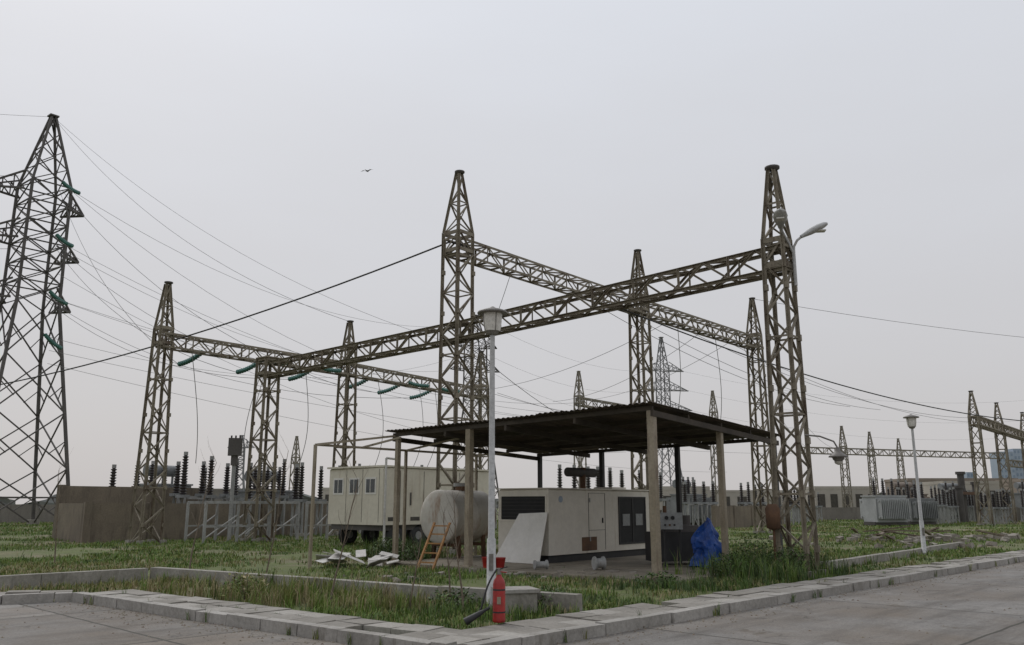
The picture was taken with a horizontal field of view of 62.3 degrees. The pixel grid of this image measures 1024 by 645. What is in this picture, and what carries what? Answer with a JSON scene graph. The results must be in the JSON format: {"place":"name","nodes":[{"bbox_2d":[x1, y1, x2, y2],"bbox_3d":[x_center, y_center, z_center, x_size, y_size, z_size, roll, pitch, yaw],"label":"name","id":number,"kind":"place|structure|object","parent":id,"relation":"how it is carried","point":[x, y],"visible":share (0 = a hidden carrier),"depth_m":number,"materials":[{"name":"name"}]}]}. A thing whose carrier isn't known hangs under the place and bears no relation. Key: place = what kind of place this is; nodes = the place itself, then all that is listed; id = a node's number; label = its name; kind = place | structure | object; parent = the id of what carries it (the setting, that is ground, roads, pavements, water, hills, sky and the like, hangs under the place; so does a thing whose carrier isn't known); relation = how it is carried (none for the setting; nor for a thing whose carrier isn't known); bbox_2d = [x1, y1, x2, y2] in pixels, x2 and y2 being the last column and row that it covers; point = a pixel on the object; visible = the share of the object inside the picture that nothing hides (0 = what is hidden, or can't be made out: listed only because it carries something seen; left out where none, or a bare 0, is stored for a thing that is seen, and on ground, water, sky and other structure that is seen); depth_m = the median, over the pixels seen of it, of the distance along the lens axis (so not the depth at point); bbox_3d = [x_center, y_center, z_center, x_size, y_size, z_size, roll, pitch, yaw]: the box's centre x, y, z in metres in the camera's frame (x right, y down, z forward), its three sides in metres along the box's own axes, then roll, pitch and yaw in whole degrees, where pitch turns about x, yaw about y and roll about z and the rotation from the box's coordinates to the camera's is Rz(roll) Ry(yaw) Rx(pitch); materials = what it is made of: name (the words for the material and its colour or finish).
{"place":"outdoors","nodes":[
{"label":"outdoors","id":0,"kind":"place"},
{"bbox_2d":[288,436,300,494],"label":"lattice tower","id":1,"kind":"structure","parent":0,"point":[295,453],"depth_m":93.73,"materials":[{"name":"metal"}]},
{"bbox_2d":[0,561,1023,644],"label":"road","id":2,"kind":"structure","parent":0,"point":[963,618],"depth_m":11.82,"materials":[{"name":"concrete"}]},
{"bbox_2d":[1,563,1023,644],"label":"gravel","id":3,"kind":"structure","parent":2,"relation":"on","point":[184,625],"depth_m":12.31,"materials":[{"name":"gravel"}]},
{"bbox_2d":[0,550,1023,644],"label":"pavement","id":4,"kind":"structure","parent":0,"point":[459,636],"depth_m":12.45,"materials":[{"name":"concrete"}]},
{"bbox_2d":[463,566,507,624],"bbox_3d":[-0.351,3.562,11.049,0.595,0.724,0.204,3,-13,-16],"label":"fire extinguisher","id":5,"kind":"object","parent":4,"relation":"on","point":[499,599],"visible":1,"depth_m":11.03,"materials":[{"name":"metal"}]},
{"bbox_2d":[0,555,1023,644],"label":"kerb","id":6,"kind":"structure","parent":4,"relation":"on","point":[363,637],"depth_m":12.10,"materials":[{"name":"concrete"}]},
{"bbox_2d":[0,504,1023,629],"bbox_3d":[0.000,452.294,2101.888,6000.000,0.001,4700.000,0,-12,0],"label":"ground","id":7,"kind":"structure","parent":0,"point":[292,564],"depth_m":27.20,"materials":[{"name":"green plant"}]},
{"bbox_2d":[0,504,54,522],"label":"concrete wall","id":8,"kind":"structure","parent":7,"relation":"on","point":[8,515],"depth_m":74.93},
{"bbox_2d":[0,113,83,524],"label":"transmission pylon","id":9,"kind":"object","parent":7,"relation":"on","point":[54,124],"visible":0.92,"depth_m":67.36,"materials":[{"name":"metal"}]},
{"bbox_2d":[45,190,376,397],"bbox_3d":[-24.345,-4.488,53.961,32.249,18.322,15.745,-5,-13,21],"label":"power line","id":10,"kind":"object","parent":9,"relation":"hanging from","point":[164,323],"visible":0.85,"depth_m":57.88,"materials":[{"name":"metal"}]},
{"bbox_2d":[0,114,1017,350],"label":"earth wire","id":11,"kind":"object","parent":9,"relation":"attached to","point":[366,313],"visible":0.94,"depth_m":58.71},
{"bbox_2d":[55,502,92,542],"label":"concrete wall","id":12,"kind":"structure","parent":7,"relation":"on","point":[69,524],"depth_m":38.15,"materials":[{"name":"concrete"}]},
{"bbox_2d":[52,485,199,538],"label":"concrete wall","id":13,"kind":"structure","parent":7,"relation":"on","point":[94,494],"depth_m":41.90,"materials":[{"name":"concrete"}]},
{"bbox_2d":[125,281,174,543],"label":"lattice tower","id":14,"kind":"structure","parent":7,"relation":"on","point":[165,294],"depth_m":36.86,"materials":[{"name":"metal"}]},
{"bbox_2d":[155,331,355,375],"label":"lattice beam","id":15,"kind":"structure","parent":14,"relation":"attached to","point":[217,343],"depth_m":39.97,"materials":[{"name":"metal"}]},
{"bbox_2d":[191,327,721,469],"bbox_3d":[-2.290,4.679,47.577,28.070,6.921,13.973,2,-12,-11],"label":"drop conductor","id":16,"kind":"object","parent":15,"relation":"attached to","point":[422,409],"visible":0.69,"depth_m":44.02,"materials":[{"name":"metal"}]},
{"bbox_2d":[0,241,1023,420],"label":"overhead cable","id":17,"kind":"object","parent":15,"relation":"hanging from","point":[466,246],"visible":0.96,"depth_m":40.19,"materials":[{"name":"metal"}]},
{"bbox_2d":[139,461,192,487],"bbox_3d":[-20.200,10.063,48.979,2.440,4.005,2.860,-10,-16,39],"label":"power transformer","id":18,"kind":"object","parent":7,"relation":"on","point":[171,470],"visible":0.25,"depth_m":49.15,"materials":[{"name":"grey paint"}]},
{"bbox_2d":[169,461,229,502],"bbox_3d":[-16.589,9.382,45.130,0.600,3.914,3.447,-10,-16,39],"label":"circuit breaker","id":19,"kind":"object","parent":7,"relation":"on","point":[199,494],"visible":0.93,"depth_m":45.18,"materials":[{"name":"ceramic"}]},
{"bbox_2d":[79,502,337,542],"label":"concrete wall","id":20,"kind":"structure","parent":7,"relation":"on","point":[109,522],"depth_m":39.98,"materials":[{"name":"concrete"}]},
{"bbox_2d":[175,452,241,502],"bbox_3d":[-15.295,8.711,42.709,0.600,4.211,3.427,-10,-16,39],"label":"circuit breaker","id":21,"kind":"object","parent":7,"relation":"on","point":[183,487],"visible":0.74,"depth_m":42.11,"materials":[{"name":"ceramic"}]},
{"bbox_2d":[184,501,271,540],"bbox_3d":[-13.000,9.159,39.099,0.120,1.780,4.429,-10,-16,39],"label":"steel support frame","id":22,"kind":"object","parent":7,"relation":"on","point":[187,520],"visible":0.37,"depth_m":38.33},
{"bbox_2d":[227,435,242,540],"bbox_3d":[-12.900,7.619,39.071,0.620,4.780,0.500,4,-13,-17],"label":"current transformer","id":23,"kind":"object","parent":7,"relation":"on","point":[235,448],"visible":0.92,"depth_m":39.16,"materials":[{"name":"metal"}]},
{"bbox_2d":[221,569,270,601],"bbox_3d":[-4.648,4.550,14.659,0.819,0.559,0.825,-10,-16,39],"label":"shrub","id":24,"kind":"object","parent":7,"relation":"on","point":[244,577],"visible":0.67,"depth_m":14.62,"materials":[{"name":"green plant"}]},
{"bbox_2d":[202,501,299,542],"bbox_3d":[-11.450,8.813,37.485,0.120,1.780,4.706,-11,-16,41],"label":"steel support frame","id":25,"kind":"object","parent":7,"relation":"on","point":[237,516],"visible":0.88,"depth_m":37.09,"materials":[{"name":"metal"}]},
{"bbox_2d":[226,459,288,536],"bbox_3d":[-13.261,9.062,44.209,0.600,4.153,3.532,-10,-16,39],"label":"circuit breaker","id":26,"kind":"object","parent":7,"relation":"on","point":[283,497],"visible":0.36,"depth_m":44.76,"materials":[{"name":"grey paint"}]},
{"bbox_2d":[240,356,280,541],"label":"lattice tower","id":27,"kind":"structure","parent":7,"relation":"on","point":[265,424],"depth_m":38.49,"materials":[{"name":"metal"}]},
{"bbox_2d":[238,466,298,500],"bbox_3d":[-13.500,9.735,46.492,2.440,3.605,2.860,-10,-16,39],"label":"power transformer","id":28,"kind":"object","parent":7,"relation":"on","point":[268,476],"visible":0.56,"depth_m":46.56,"materials":[{"name":"grey paint"}]},
{"bbox_2d":[238,462,301,538],"bbox_3d":[-11.939,8.831,42.118,0.600,3.727,3.289,-10,-16,39],"label":"circuit breaker","id":29,"kind":"object","parent":7,"relation":"on","point":[295,495],"visible":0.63,"depth_m":42.83,"materials":[{"name":"grey paint"}]},
{"bbox_2d":[0,567,581,612],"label":"concrete wall","id":30,"kind":"structure","parent":7,"relation":"on","point":[565,600],"depth_m":16.61,"materials":[{"name":"concrete"}]},
{"bbox_2d":[292,462,339,536],"bbox_3d":[-10.221,9.400,44.963,0.600,3.807,3.033,-10,-16,39],"label":"circuit breaker","id":31,"kind":"object","parent":7,"relation":"on","point":[319,495],"visible":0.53,"depth_m":44.50,"materials":[{"name":"grey paint"}]},
{"bbox_2d":[304,501,333,541],"bbox_3d":[-8.150,9.264,39.588,0.120,1.780,3.648,-10,-16,39],"label":"steel support frame","id":32,"kind":"object","parent":7,"relation":"on","point":[327,532],"visible":0.35,"depth_m":38.79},
{"bbox_2d":[329,320,357,536],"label":"lattice tower","id":33,"kind":"structure","parent":7,"relation":"on","point":[346,398],"depth_m":45.28,"materials":[{"name":"metal"}]},
{"bbox_2d":[341,363,486,399],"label":"lattice beam","id":34,"kind":"structure","parent":33,"relation":"attached to","point":[384,371],"depth_m":49.45,"materials":[{"name":"metal"}]},
{"bbox_2d":[330,458,369,600],"bbox_3d":[-2.695,3.472,14.075,0.649,2.416,0.384,0,-12,0],"label":"sapling","id":35,"kind":"object","parent":7,"relation":"on","point":[345,532],"visible":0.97,"depth_m":14.06,"materials":[{"name":"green plant"}]},
{"bbox_2d":[315,549,398,567],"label":"scrap panels","id":36,"kind":"object","parent":7,"relation":"on","point":[378,560],"visible":0.98,"depth_m":22.54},
{"bbox_2d":[327,457,488,546],"bbox_3d":[-4.179,7.638,35.986,3.844,3.436,6.354,-10,-16,39],"label":"trailer cabin","id":37,"kind":"object","parent":7,"relation":"on","point":[371,515],"visible":0.52,"depth_m":33.91,"materials":[{"name":"metal"}]},
{"bbox_2d":[308,435,508,568],"bbox_3d":[-2.369,5.012,24.047,2.238,3.580,6.468,-10,-16,39],"label":"steel pergola frame","id":38,"kind":"object","parent":7,"relation":"on","point":[329,444],"visible":0.79,"depth_m":23.95,"materials":[{"name":"beige paint"}]},
{"bbox_2d":[417,522,450,569],"bbox_3d":[-2.020,5.758,21.828,0.538,1.175,0.745,-8,-15,34],"label":"wooden ladder","id":39,"kind":"object","parent":7,"relation":"on","point":[434,563],"visible":0.87,"depth_m":21.80,"materials":[{"name":"orange wood"}]},
{"bbox_2d":[0,492,885,507],"bbox_3d":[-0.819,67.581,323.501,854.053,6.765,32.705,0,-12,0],"label":"distant trees","id":40,"kind":"object","parent":7,"relation":"on","point":[5,501],"visible":0.07,"depth_m":325.03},
{"bbox_2d":[428,587,481,608],"bbox_3d":[-0.903,4.395,13.467,0.874,0.371,0.839,0,-12,0],"label":"shrub","id":41,"kind":"object","parent":7,"relation":"on","point":[455,596],"visible":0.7,"depth_m":13.44,"materials":[{"name":"green plant"}]},
{"bbox_2d":[436,170,474,554],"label":"lattice tower","id":42,"kind":"structure","parent":7,"relation":"on","point":[458,231],"depth_m":30.56,"materials":[{"name":"metal"}]},
{"bbox_2d":[258,321,469,378],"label":"lattice beam","id":43,"kind":"structure","parent":42,"relation":"attached to","point":[330,352],"depth_m":34.47,"materials":[{"name":"metal"}]},
{"bbox_2d":[443,235,647,315],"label":"lattice beam","id":44,"kind":"structure","parent":42,"relation":"attached to","point":[480,264],"depth_m":34.21,"materials":[{"name":"metal"}]},
{"bbox_2d":[443,485,467,611],"bbox_3d":[-0.881,3.464,13.066,0.377,2.004,0.362,3,-12,-14],"label":"sapling","id":45,"kind":"object","parent":7,"relation":"on","point":[462,597],"visible":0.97,"depth_m":13.08,"materials":[{"name":"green plant"}]},
{"bbox_2d":[420,483,495,558],"bbox_3d":[-1.633,5.848,26.032,1.584,2.783,2.030,-10,-16,39],"label":"fuel tank","id":46,"kind":"object","parent":7,"relation":"on","point":[435,501],"visible":0.74,"depth_m":25.41,"materials":[{"name":"metal"}]},
{"bbox_2d":[450,314,499,514],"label":"transmission pylon","id":47,"kind":"object","parent":7,"relation":"on","point":[478,349],"visible":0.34,"depth_m":105.88,"materials":[{"name":"metal"}]},
{"bbox_2d":[47,188,800,471],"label":"power line","id":48,"kind":"object","parent":47,"relation":"hanging from","point":[263,342],"visible":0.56,"depth_m":71.95,"materials":[{"name":"metal"}]},
{"bbox_2d":[474,351,488,469],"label":"lattice tower","id":49,"kind":"structure","parent":7,"relation":"on","point":[480,400],"depth_m":55.92,"materials":[{"name":"metal"}]},
{"bbox_2d":[465,271,1009,447],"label":"power line","id":50,"kind":"object","parent":49,"relation":"attached to","point":[697,374],"visible":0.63,"depth_m":52.61,"materials":[{"name":"metal"}]},
{"bbox_2d":[477,306,507,606],"bbox_3d":[-0.330,2.138,13.860,0.520,4.930,0.520,0,-12,0],"label":"park lamp","id":51,"kind":"object","parent":7,"relation":"on","point":[492,319],"visible":0.88,"depth_m":13.87,"materials":[{"name":"metal"}]},
{"bbox_2d":[0,534,1016,644],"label":"weeds","id":52,"kind":"object","parent":7,"relation":"on","point":[294,592],"visible":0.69,"depth_m":15.34,"materials":[{"name":"green plant"}]},
{"bbox_2d":[491,586,539,613],"bbox_3d":[0.050,4.287,13.092,0.620,0.345,0.570,4,-13,-17],"label":"concrete inspection box","id":53,"kind":"object","parent":7,"relation":"on","point":[520,595],"visible":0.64,"depth_m":12.88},
{"bbox_2d":[469,568,636,578],"bbox_3d":[0.963,5.948,20.075,3.879,0.167,2.153,1,-12,-7],"label":"rubble pile","id":54,"kind":"object","parent":7,"relation":"on","point":[557,574],"visible":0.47,"depth_m":19.83,"materials":[{"name":"stone"}]},
{"bbox_2d":[382,554,731,582],"bbox_3d":[2.281,6.665,23.361,9.316,0.114,7.567,-10,-16,40],"label":"concrete pad","id":55,"kind":"object","parent":7,"relation":"on","point":[639,564],"visible":0.3,"depth_m":21.45,"materials":[{"name":"concrete"}]},
{"bbox_2d":[496,512,547,563],"bbox_3d":[0.260,5.888,23.215,1.650,1.337,0.508,-10,-16,40],"label":"leaning board","id":56,"kind":"object","parent":55,"relation":"on","point":[523,541],"visible":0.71,"depth_m":23.10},
{"bbox_2d":[496,467,649,562],"bbox_3d":[1.997,5.766,25.704,1.930,2.700,5.393,-10,-16,39],"label":"generator enclosure","id":57,"kind":"object","parent":55,"relation":"on","point":[583,522],"visible":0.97,"depth_m":24.39,"materials":[{"name":"beige paint"}]},
{"bbox_2d":[385,401,782,578],"bbox_3d":[2.029,4.813,23.800,9.025,3.867,7.488,-10,-16,39],"label":"corrugated canopy","id":58,"kind":"object","parent":55,"relation":"on","point":[650,426],"visible":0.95,"depth_m":22.48,"materials":[{"name":"metal"}]},
{"bbox_2d":[660,513,682,566],"bbox_3d":[4.144,5.645,21.872,0.560,1.430,0.363,-2,-12,11],"label":"control panel","id":59,"kind":"object","parent":55,"relation":"on","point":[671,520],"visible":0.85,"depth_m":21.86,"materials":[{"name":"grey paint"}]},
{"bbox_2d":[645,506,698,561],"bbox_3d":[4.397,5.736,22.701,1.506,1.600,0.700,4,-13,-17],"label":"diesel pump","id":60,"kind":"object","parent":55,"relation":"on","point":[688,530],"visible":0.41,"depth_m":22.36,"materials":[{"name":"metal"}]},
{"bbox_2d":[690,517,721,567],"bbox_3d":[5.056,5.620,21.628,1.073,1.257,0.796,-4,-13,18],"label":"blue tarpaulin","id":61,"kind":"object","parent":55,"relation":"on","point":[705,537],"visible":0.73,"depth_m":21.47,"materials":[{"name":"plastic"}]},
{"bbox_2d":[628,249,660,524],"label":"lattice tower","id":62,"kind":"structure","parent":7,"relation":"on","point":[637,262],"depth_m":40.05,"materials":[{"name":"metal"}]},
{"bbox_2d":[629,300,762,350],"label":"lattice beam","id":63,"kind":"structure","parent":62,"relation":"attached to","point":[697,330],"depth_m":44.92,"materials":[{"name":"metal"}]},
{"bbox_2d":[634,571,680,586],"bbox_3d":[3.002,5.231,17.239,1.009,0.316,1.102,0,-12,0],"label":"shrub","id":64,"kind":"object","parent":7,"relation":"on","point":[652,575],"visible":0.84,"depth_m":17.23,"materials":[{"name":"green plant"}]},
{"bbox_2d":[640,337,691,485],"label":"transmission pylon","id":65,"kind":"object","parent":7,"relation":"on","point":[661,388],"visible":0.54,"depth_m":150.86,"materials":[{"name":"metal"}]},
{"bbox_2d":[666,477,711,524],"bbox_3d":[13.500,13.612,64.581,2.540,3.605,2.860,-10,-16,39],"label":"power transformer","id":66,"kind":"object","parent":7,"relation":"on","point":[671,504],"visible":0.58,"depth_m":63.96,"materials":[{"name":"grey paint"}]},
{"bbox_2d":[682,480,717,525],"bbox_3d":[13.356,12.911,60.260,0.600,3.354,4.837,-10,-16,39],"label":"circuit breaker","id":67,"kind":"object","parent":7,"relation":"on","point":[704,502],"visible":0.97,"depth_m":59.88,"materials":[{"name":"grey paint"}]},
{"bbox_2d":[709,390,719,505],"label":"lattice tower","id":68,"kind":"structure","parent":7,"relation":"on","point":[712,412],"depth_m":91.38,"materials":[{"name":"metal"}]},
{"bbox_2d":[711,505,783,528],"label":"concrete wall","id":69,"kind":"structure","parent":7,"relation":"on","point":[740,516],"depth_m":61.07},
{"bbox_2d":[710,490,784,512],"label":"office building","id":70,"kind":"structure","parent":7,"relation":"on","point":[732,497],"depth_m":142.98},
{"bbox_2d":[729,532,773,567],"bbox_3d":[5.713,5.425,19.841,1.217,1.028,1.290,-4,-13,19],"label":"shrub","id":71,"kind":"object","parent":7,"relation":"on","point":[752,547],"visible":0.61,"depth_m":19.86,"materials":[{"name":"green plant"}]},
{"bbox_2d":[737,482,766,505],"bbox_3d":[18.168,13.734,63.943,0.600,3.290,4.248,-10,-16,39],"label":"circuit breaker","id":72,"kind":"object","parent":7,"relation":"on","point":[742,502],"visible":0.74,"depth_m":63.52,"materials":[{"name":"grey paint"}]},
{"bbox_2d":[746,297,773,533],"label":"lattice tower","id":73,"kind":"structure","parent":7,"relation":"on","point":[758,371],"depth_m":48.91,"materials":[{"name":"metal"}]},
{"bbox_2d":[765,504,780,561],"bbox_3d":[6.100,5.062,19.676,0.340,1.650,0.340,0,-12,0],"label":"junction drum","id":74,"kind":"object","parent":7,"relation":"on","point":[773,520],"visible":0.82,"depth_m":19.66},
{"bbox_2d":[762,542,817,569],"bbox_3d":[6.272,5.378,19.158,1.100,0.824,1.090,0,-12,0],"label":"shrub","id":75,"kind":"object","parent":7,"relation":"on","point":[789,556],"visible":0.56,"depth_m":19.16,"materials":[{"name":"green plant"}]},
{"bbox_2d":[760,164,826,577],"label":"lattice tower","id":76,"kind":"structure","parent":7,"relation":"on","point":[771,176],"depth_m":20.51,"materials":[{"name":"metal"}]},
{"bbox_2d":[447,243,795,342],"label":"lattice beam","id":77,"kind":"structure","parent":76,"relation":"attached to","point":[705,286],"depth_m":24.44,"materials":[{"name":"metal"}]},
{"bbox_2d":[773,208,827,285],"bbox_3d":[6.892,-1.762,20.774,1.791,1.655,0.934,7,-14,-30],"label":"street lamp","id":78,"kind":"object","parent":76,"relation":"attached to","point":[780,215],"visible":0.99,"depth_m":20.88,"materials":[{"name":"metal"}]},
{"bbox_2d":[805,434,847,464],"bbox_3d":[7.434,3.002,20.015,0.972,0.720,0.440,0,-12,0],"label":"street lamp","id":79,"kind":"object","parent":76,"relation":"attached to","point":[837,456],"visible":1,"depth_m":19.91,"materials":[{"name":"metal"}]},
{"bbox_2d":[859,478,910,524],"bbox_3d":[28.600,13.766,65.060,2.970,3.505,2.540,3,-12,-14],"label":"power transformer","id":80,"kind":"object","parent":7,"relation":"on","point":[883,508],"visible":0.99,"depth_m":64.06,"materials":[{"name":"paint"}]},
{"bbox_2d":[769,534,1007,545],"bbox_3d":[18.327,9.853,38.438,9.366,0.347,9.086,7,-14,-29],"label":"rubble pile","id":81,"kind":"object","parent":7,"relation":"on","point":[909,539],"visible":0.48,"depth_m":37.78,"materials":[{"name":"concrete"}]},
{"bbox_2d":[851,526,1003,538],"bbox_3d":[17.637,9.301,37.410,4.643,0.566,5.943,3,-13,-16],"label":"timber scrap","id":82,"kind":"object","parent":81,"relation":"on","point":[883,532],"visible":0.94,"depth_m":38.61,"materials":[{"name":"wood"}]},
{"bbox_2d":[822,542,964,569],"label":"concrete wall","id":83,"kind":"structure","parent":7,"relation":"on","point":[881,557],"depth_m":25.49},
{"bbox_2d":[795,507,1023,520],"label":"concrete wall","id":84,"kind":"structure","parent":7,"relation":"on","point":[841,513],"depth_m":87.85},
{"bbox_2d":[903,414,926,554],"bbox_3d":[13.700,5.430,28.597,0.520,4.670,0.520,0,-12,0],"label":"park lamp","id":85,"kind":"object","parent":7,"relation":"on","point":[911,421],"visible":0.94,"depth_m":28.58,"materials":[{"name":"metal"}]},
{"bbox_2d":[906,482,938,524],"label":"power transformer","id":86,"kind":"object","parent":7,"relation":"on","point":[930,515],"visible":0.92,"depth_m":66.42,"materials":[{"name":"grey paint"}]},
{"bbox_2d":[851,533,1020,540],"bbox_3d":[20.681,10.349,40.814,8.030,0.438,4.393,0,-12,0],"label":"rubble pile","id":87,"kind":"object","parent":7,"relation":"on","point":[1010,536],"visible":0.48,"depth_m":39.84,"materials":[{"name":"concrete"}]},
{"bbox_2d":[929,485,948,524],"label":"circuit breaker","id":88,"kind":"object","parent":7,"relation":"on","point":[940,514],"visible":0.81,"depth_m":70.00,"materials":[{"name":"grey paint"}]},
{"bbox_2d":[943,487,959,523],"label":"circuit breaker","id":89,"kind":"object","parent":7,"relation":"on","point":[951,513],"visible":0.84,"depth_m":73.87,"materials":[{"name":"grey paint"}]},
{"bbox_2d":[933,481,974,519],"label":"power transformer","id":90,"kind":"object","parent":7,"relation":"on","point":[945,486],"visible":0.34,"depth_m":84.14,"materials":[{"name":"grey paint"}]},
{"bbox_2d":[953,472,982,522],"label":"circuit breaker","id":91,"kind":"object","parent":7,"relation":"on","point":[961,493],"visible":0.7,"depth_m":76.80,"materials":[{"name":"metal"}]},
{"bbox_2d":[979,490,998,524],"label":"circuit breaker","id":92,"kind":"object","parent":7,"relation":"on","point":[993,501],"visible":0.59,"depth_m":69.53,"materials":[{"name":"grey paint"}]},
{"bbox_2d":[995,488,1012,523],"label":"circuit breaker","id":93,"kind":"object","parent":7,"relation":"on","point":[1000,506],"visible":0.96,"depth_m":72.23,"materials":[{"name":"grey paint"}]},
{"bbox_2d":[0,0,1023,503],"label":"sky","id":94,"kind":"structure","parent":0,"point":[584,135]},
{"bbox_2d":[573,371,586,487],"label":"lattice tower","id":95,"kind":"structure","parent":0,"point":[579,403],"depth_m":78.03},
{"bbox_2d":[635,486,709,509],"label":"office building","id":96,"kind":"structure","parent":0,"point":[667,491],"depth_m":87.78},
{"bbox_2d":[797,486,877,506],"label":"office building","id":97,"kind":"structure","parent":0,"point":[830,496],"depth_m":121.49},
{"bbox_2d":[839,426,852,506],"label":"lattice tower","id":98,"kind":"structure","parent":0,"point":[842,474],"depth_m":96.50,"materials":[{"name":"metal"}]},
{"bbox_2d":[867,432,878,494],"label":"lattice tower","id":99,"kind":"structure","parent":0,"point":[873,462],"depth_m":104.54,"materials":[{"name":"metal"}]},
{"bbox_2d":[801,447,1003,458],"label":"lattice beam","id":100,"kind":"structure","parent":99,"relation":"attached to","point":[904,455],"depth_m":104.41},
{"bbox_2d":[884,478,1017,493],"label":"brick building","id":101,"kind":"structure","parent":0,"point":[887,482],"depth_m":123.93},
{"bbox_2d":[919,481,999,506],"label":"office building","id":102,"kind":"structure","parent":0,"point":[993,485],"depth_m":105.14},
{"bbox_2d":[967,390,995,525],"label":"lattice tower","id":103,"kind":"structure","parent":0,"point":[974,464],"depth_m":66.14,"materials":[{"name":"metal"}]},
{"bbox_2d":[970,416,1023,441],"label":"lattice beam","id":104,"kind":"structure","parent":103,"relation":"attached to","point":[990,425],"depth_m":72.94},
{"bbox_2d":[989,452,1015,477],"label":"apartment tower","id":105,"kind":"structure","parent":0,"point":[994,468],"depth_m":490.13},
{"bbox_2d":[994,402,1017,523],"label":"lattice tower","id":106,"kind":"structure","parent":0,"point":[1010,483],"depth_m":73.96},
{"bbox_2d":[1004,449,1023,478],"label":"apartment tower","id":107,"kind":"structure","parent":0,"point":[1017,453],"depth_m":494.71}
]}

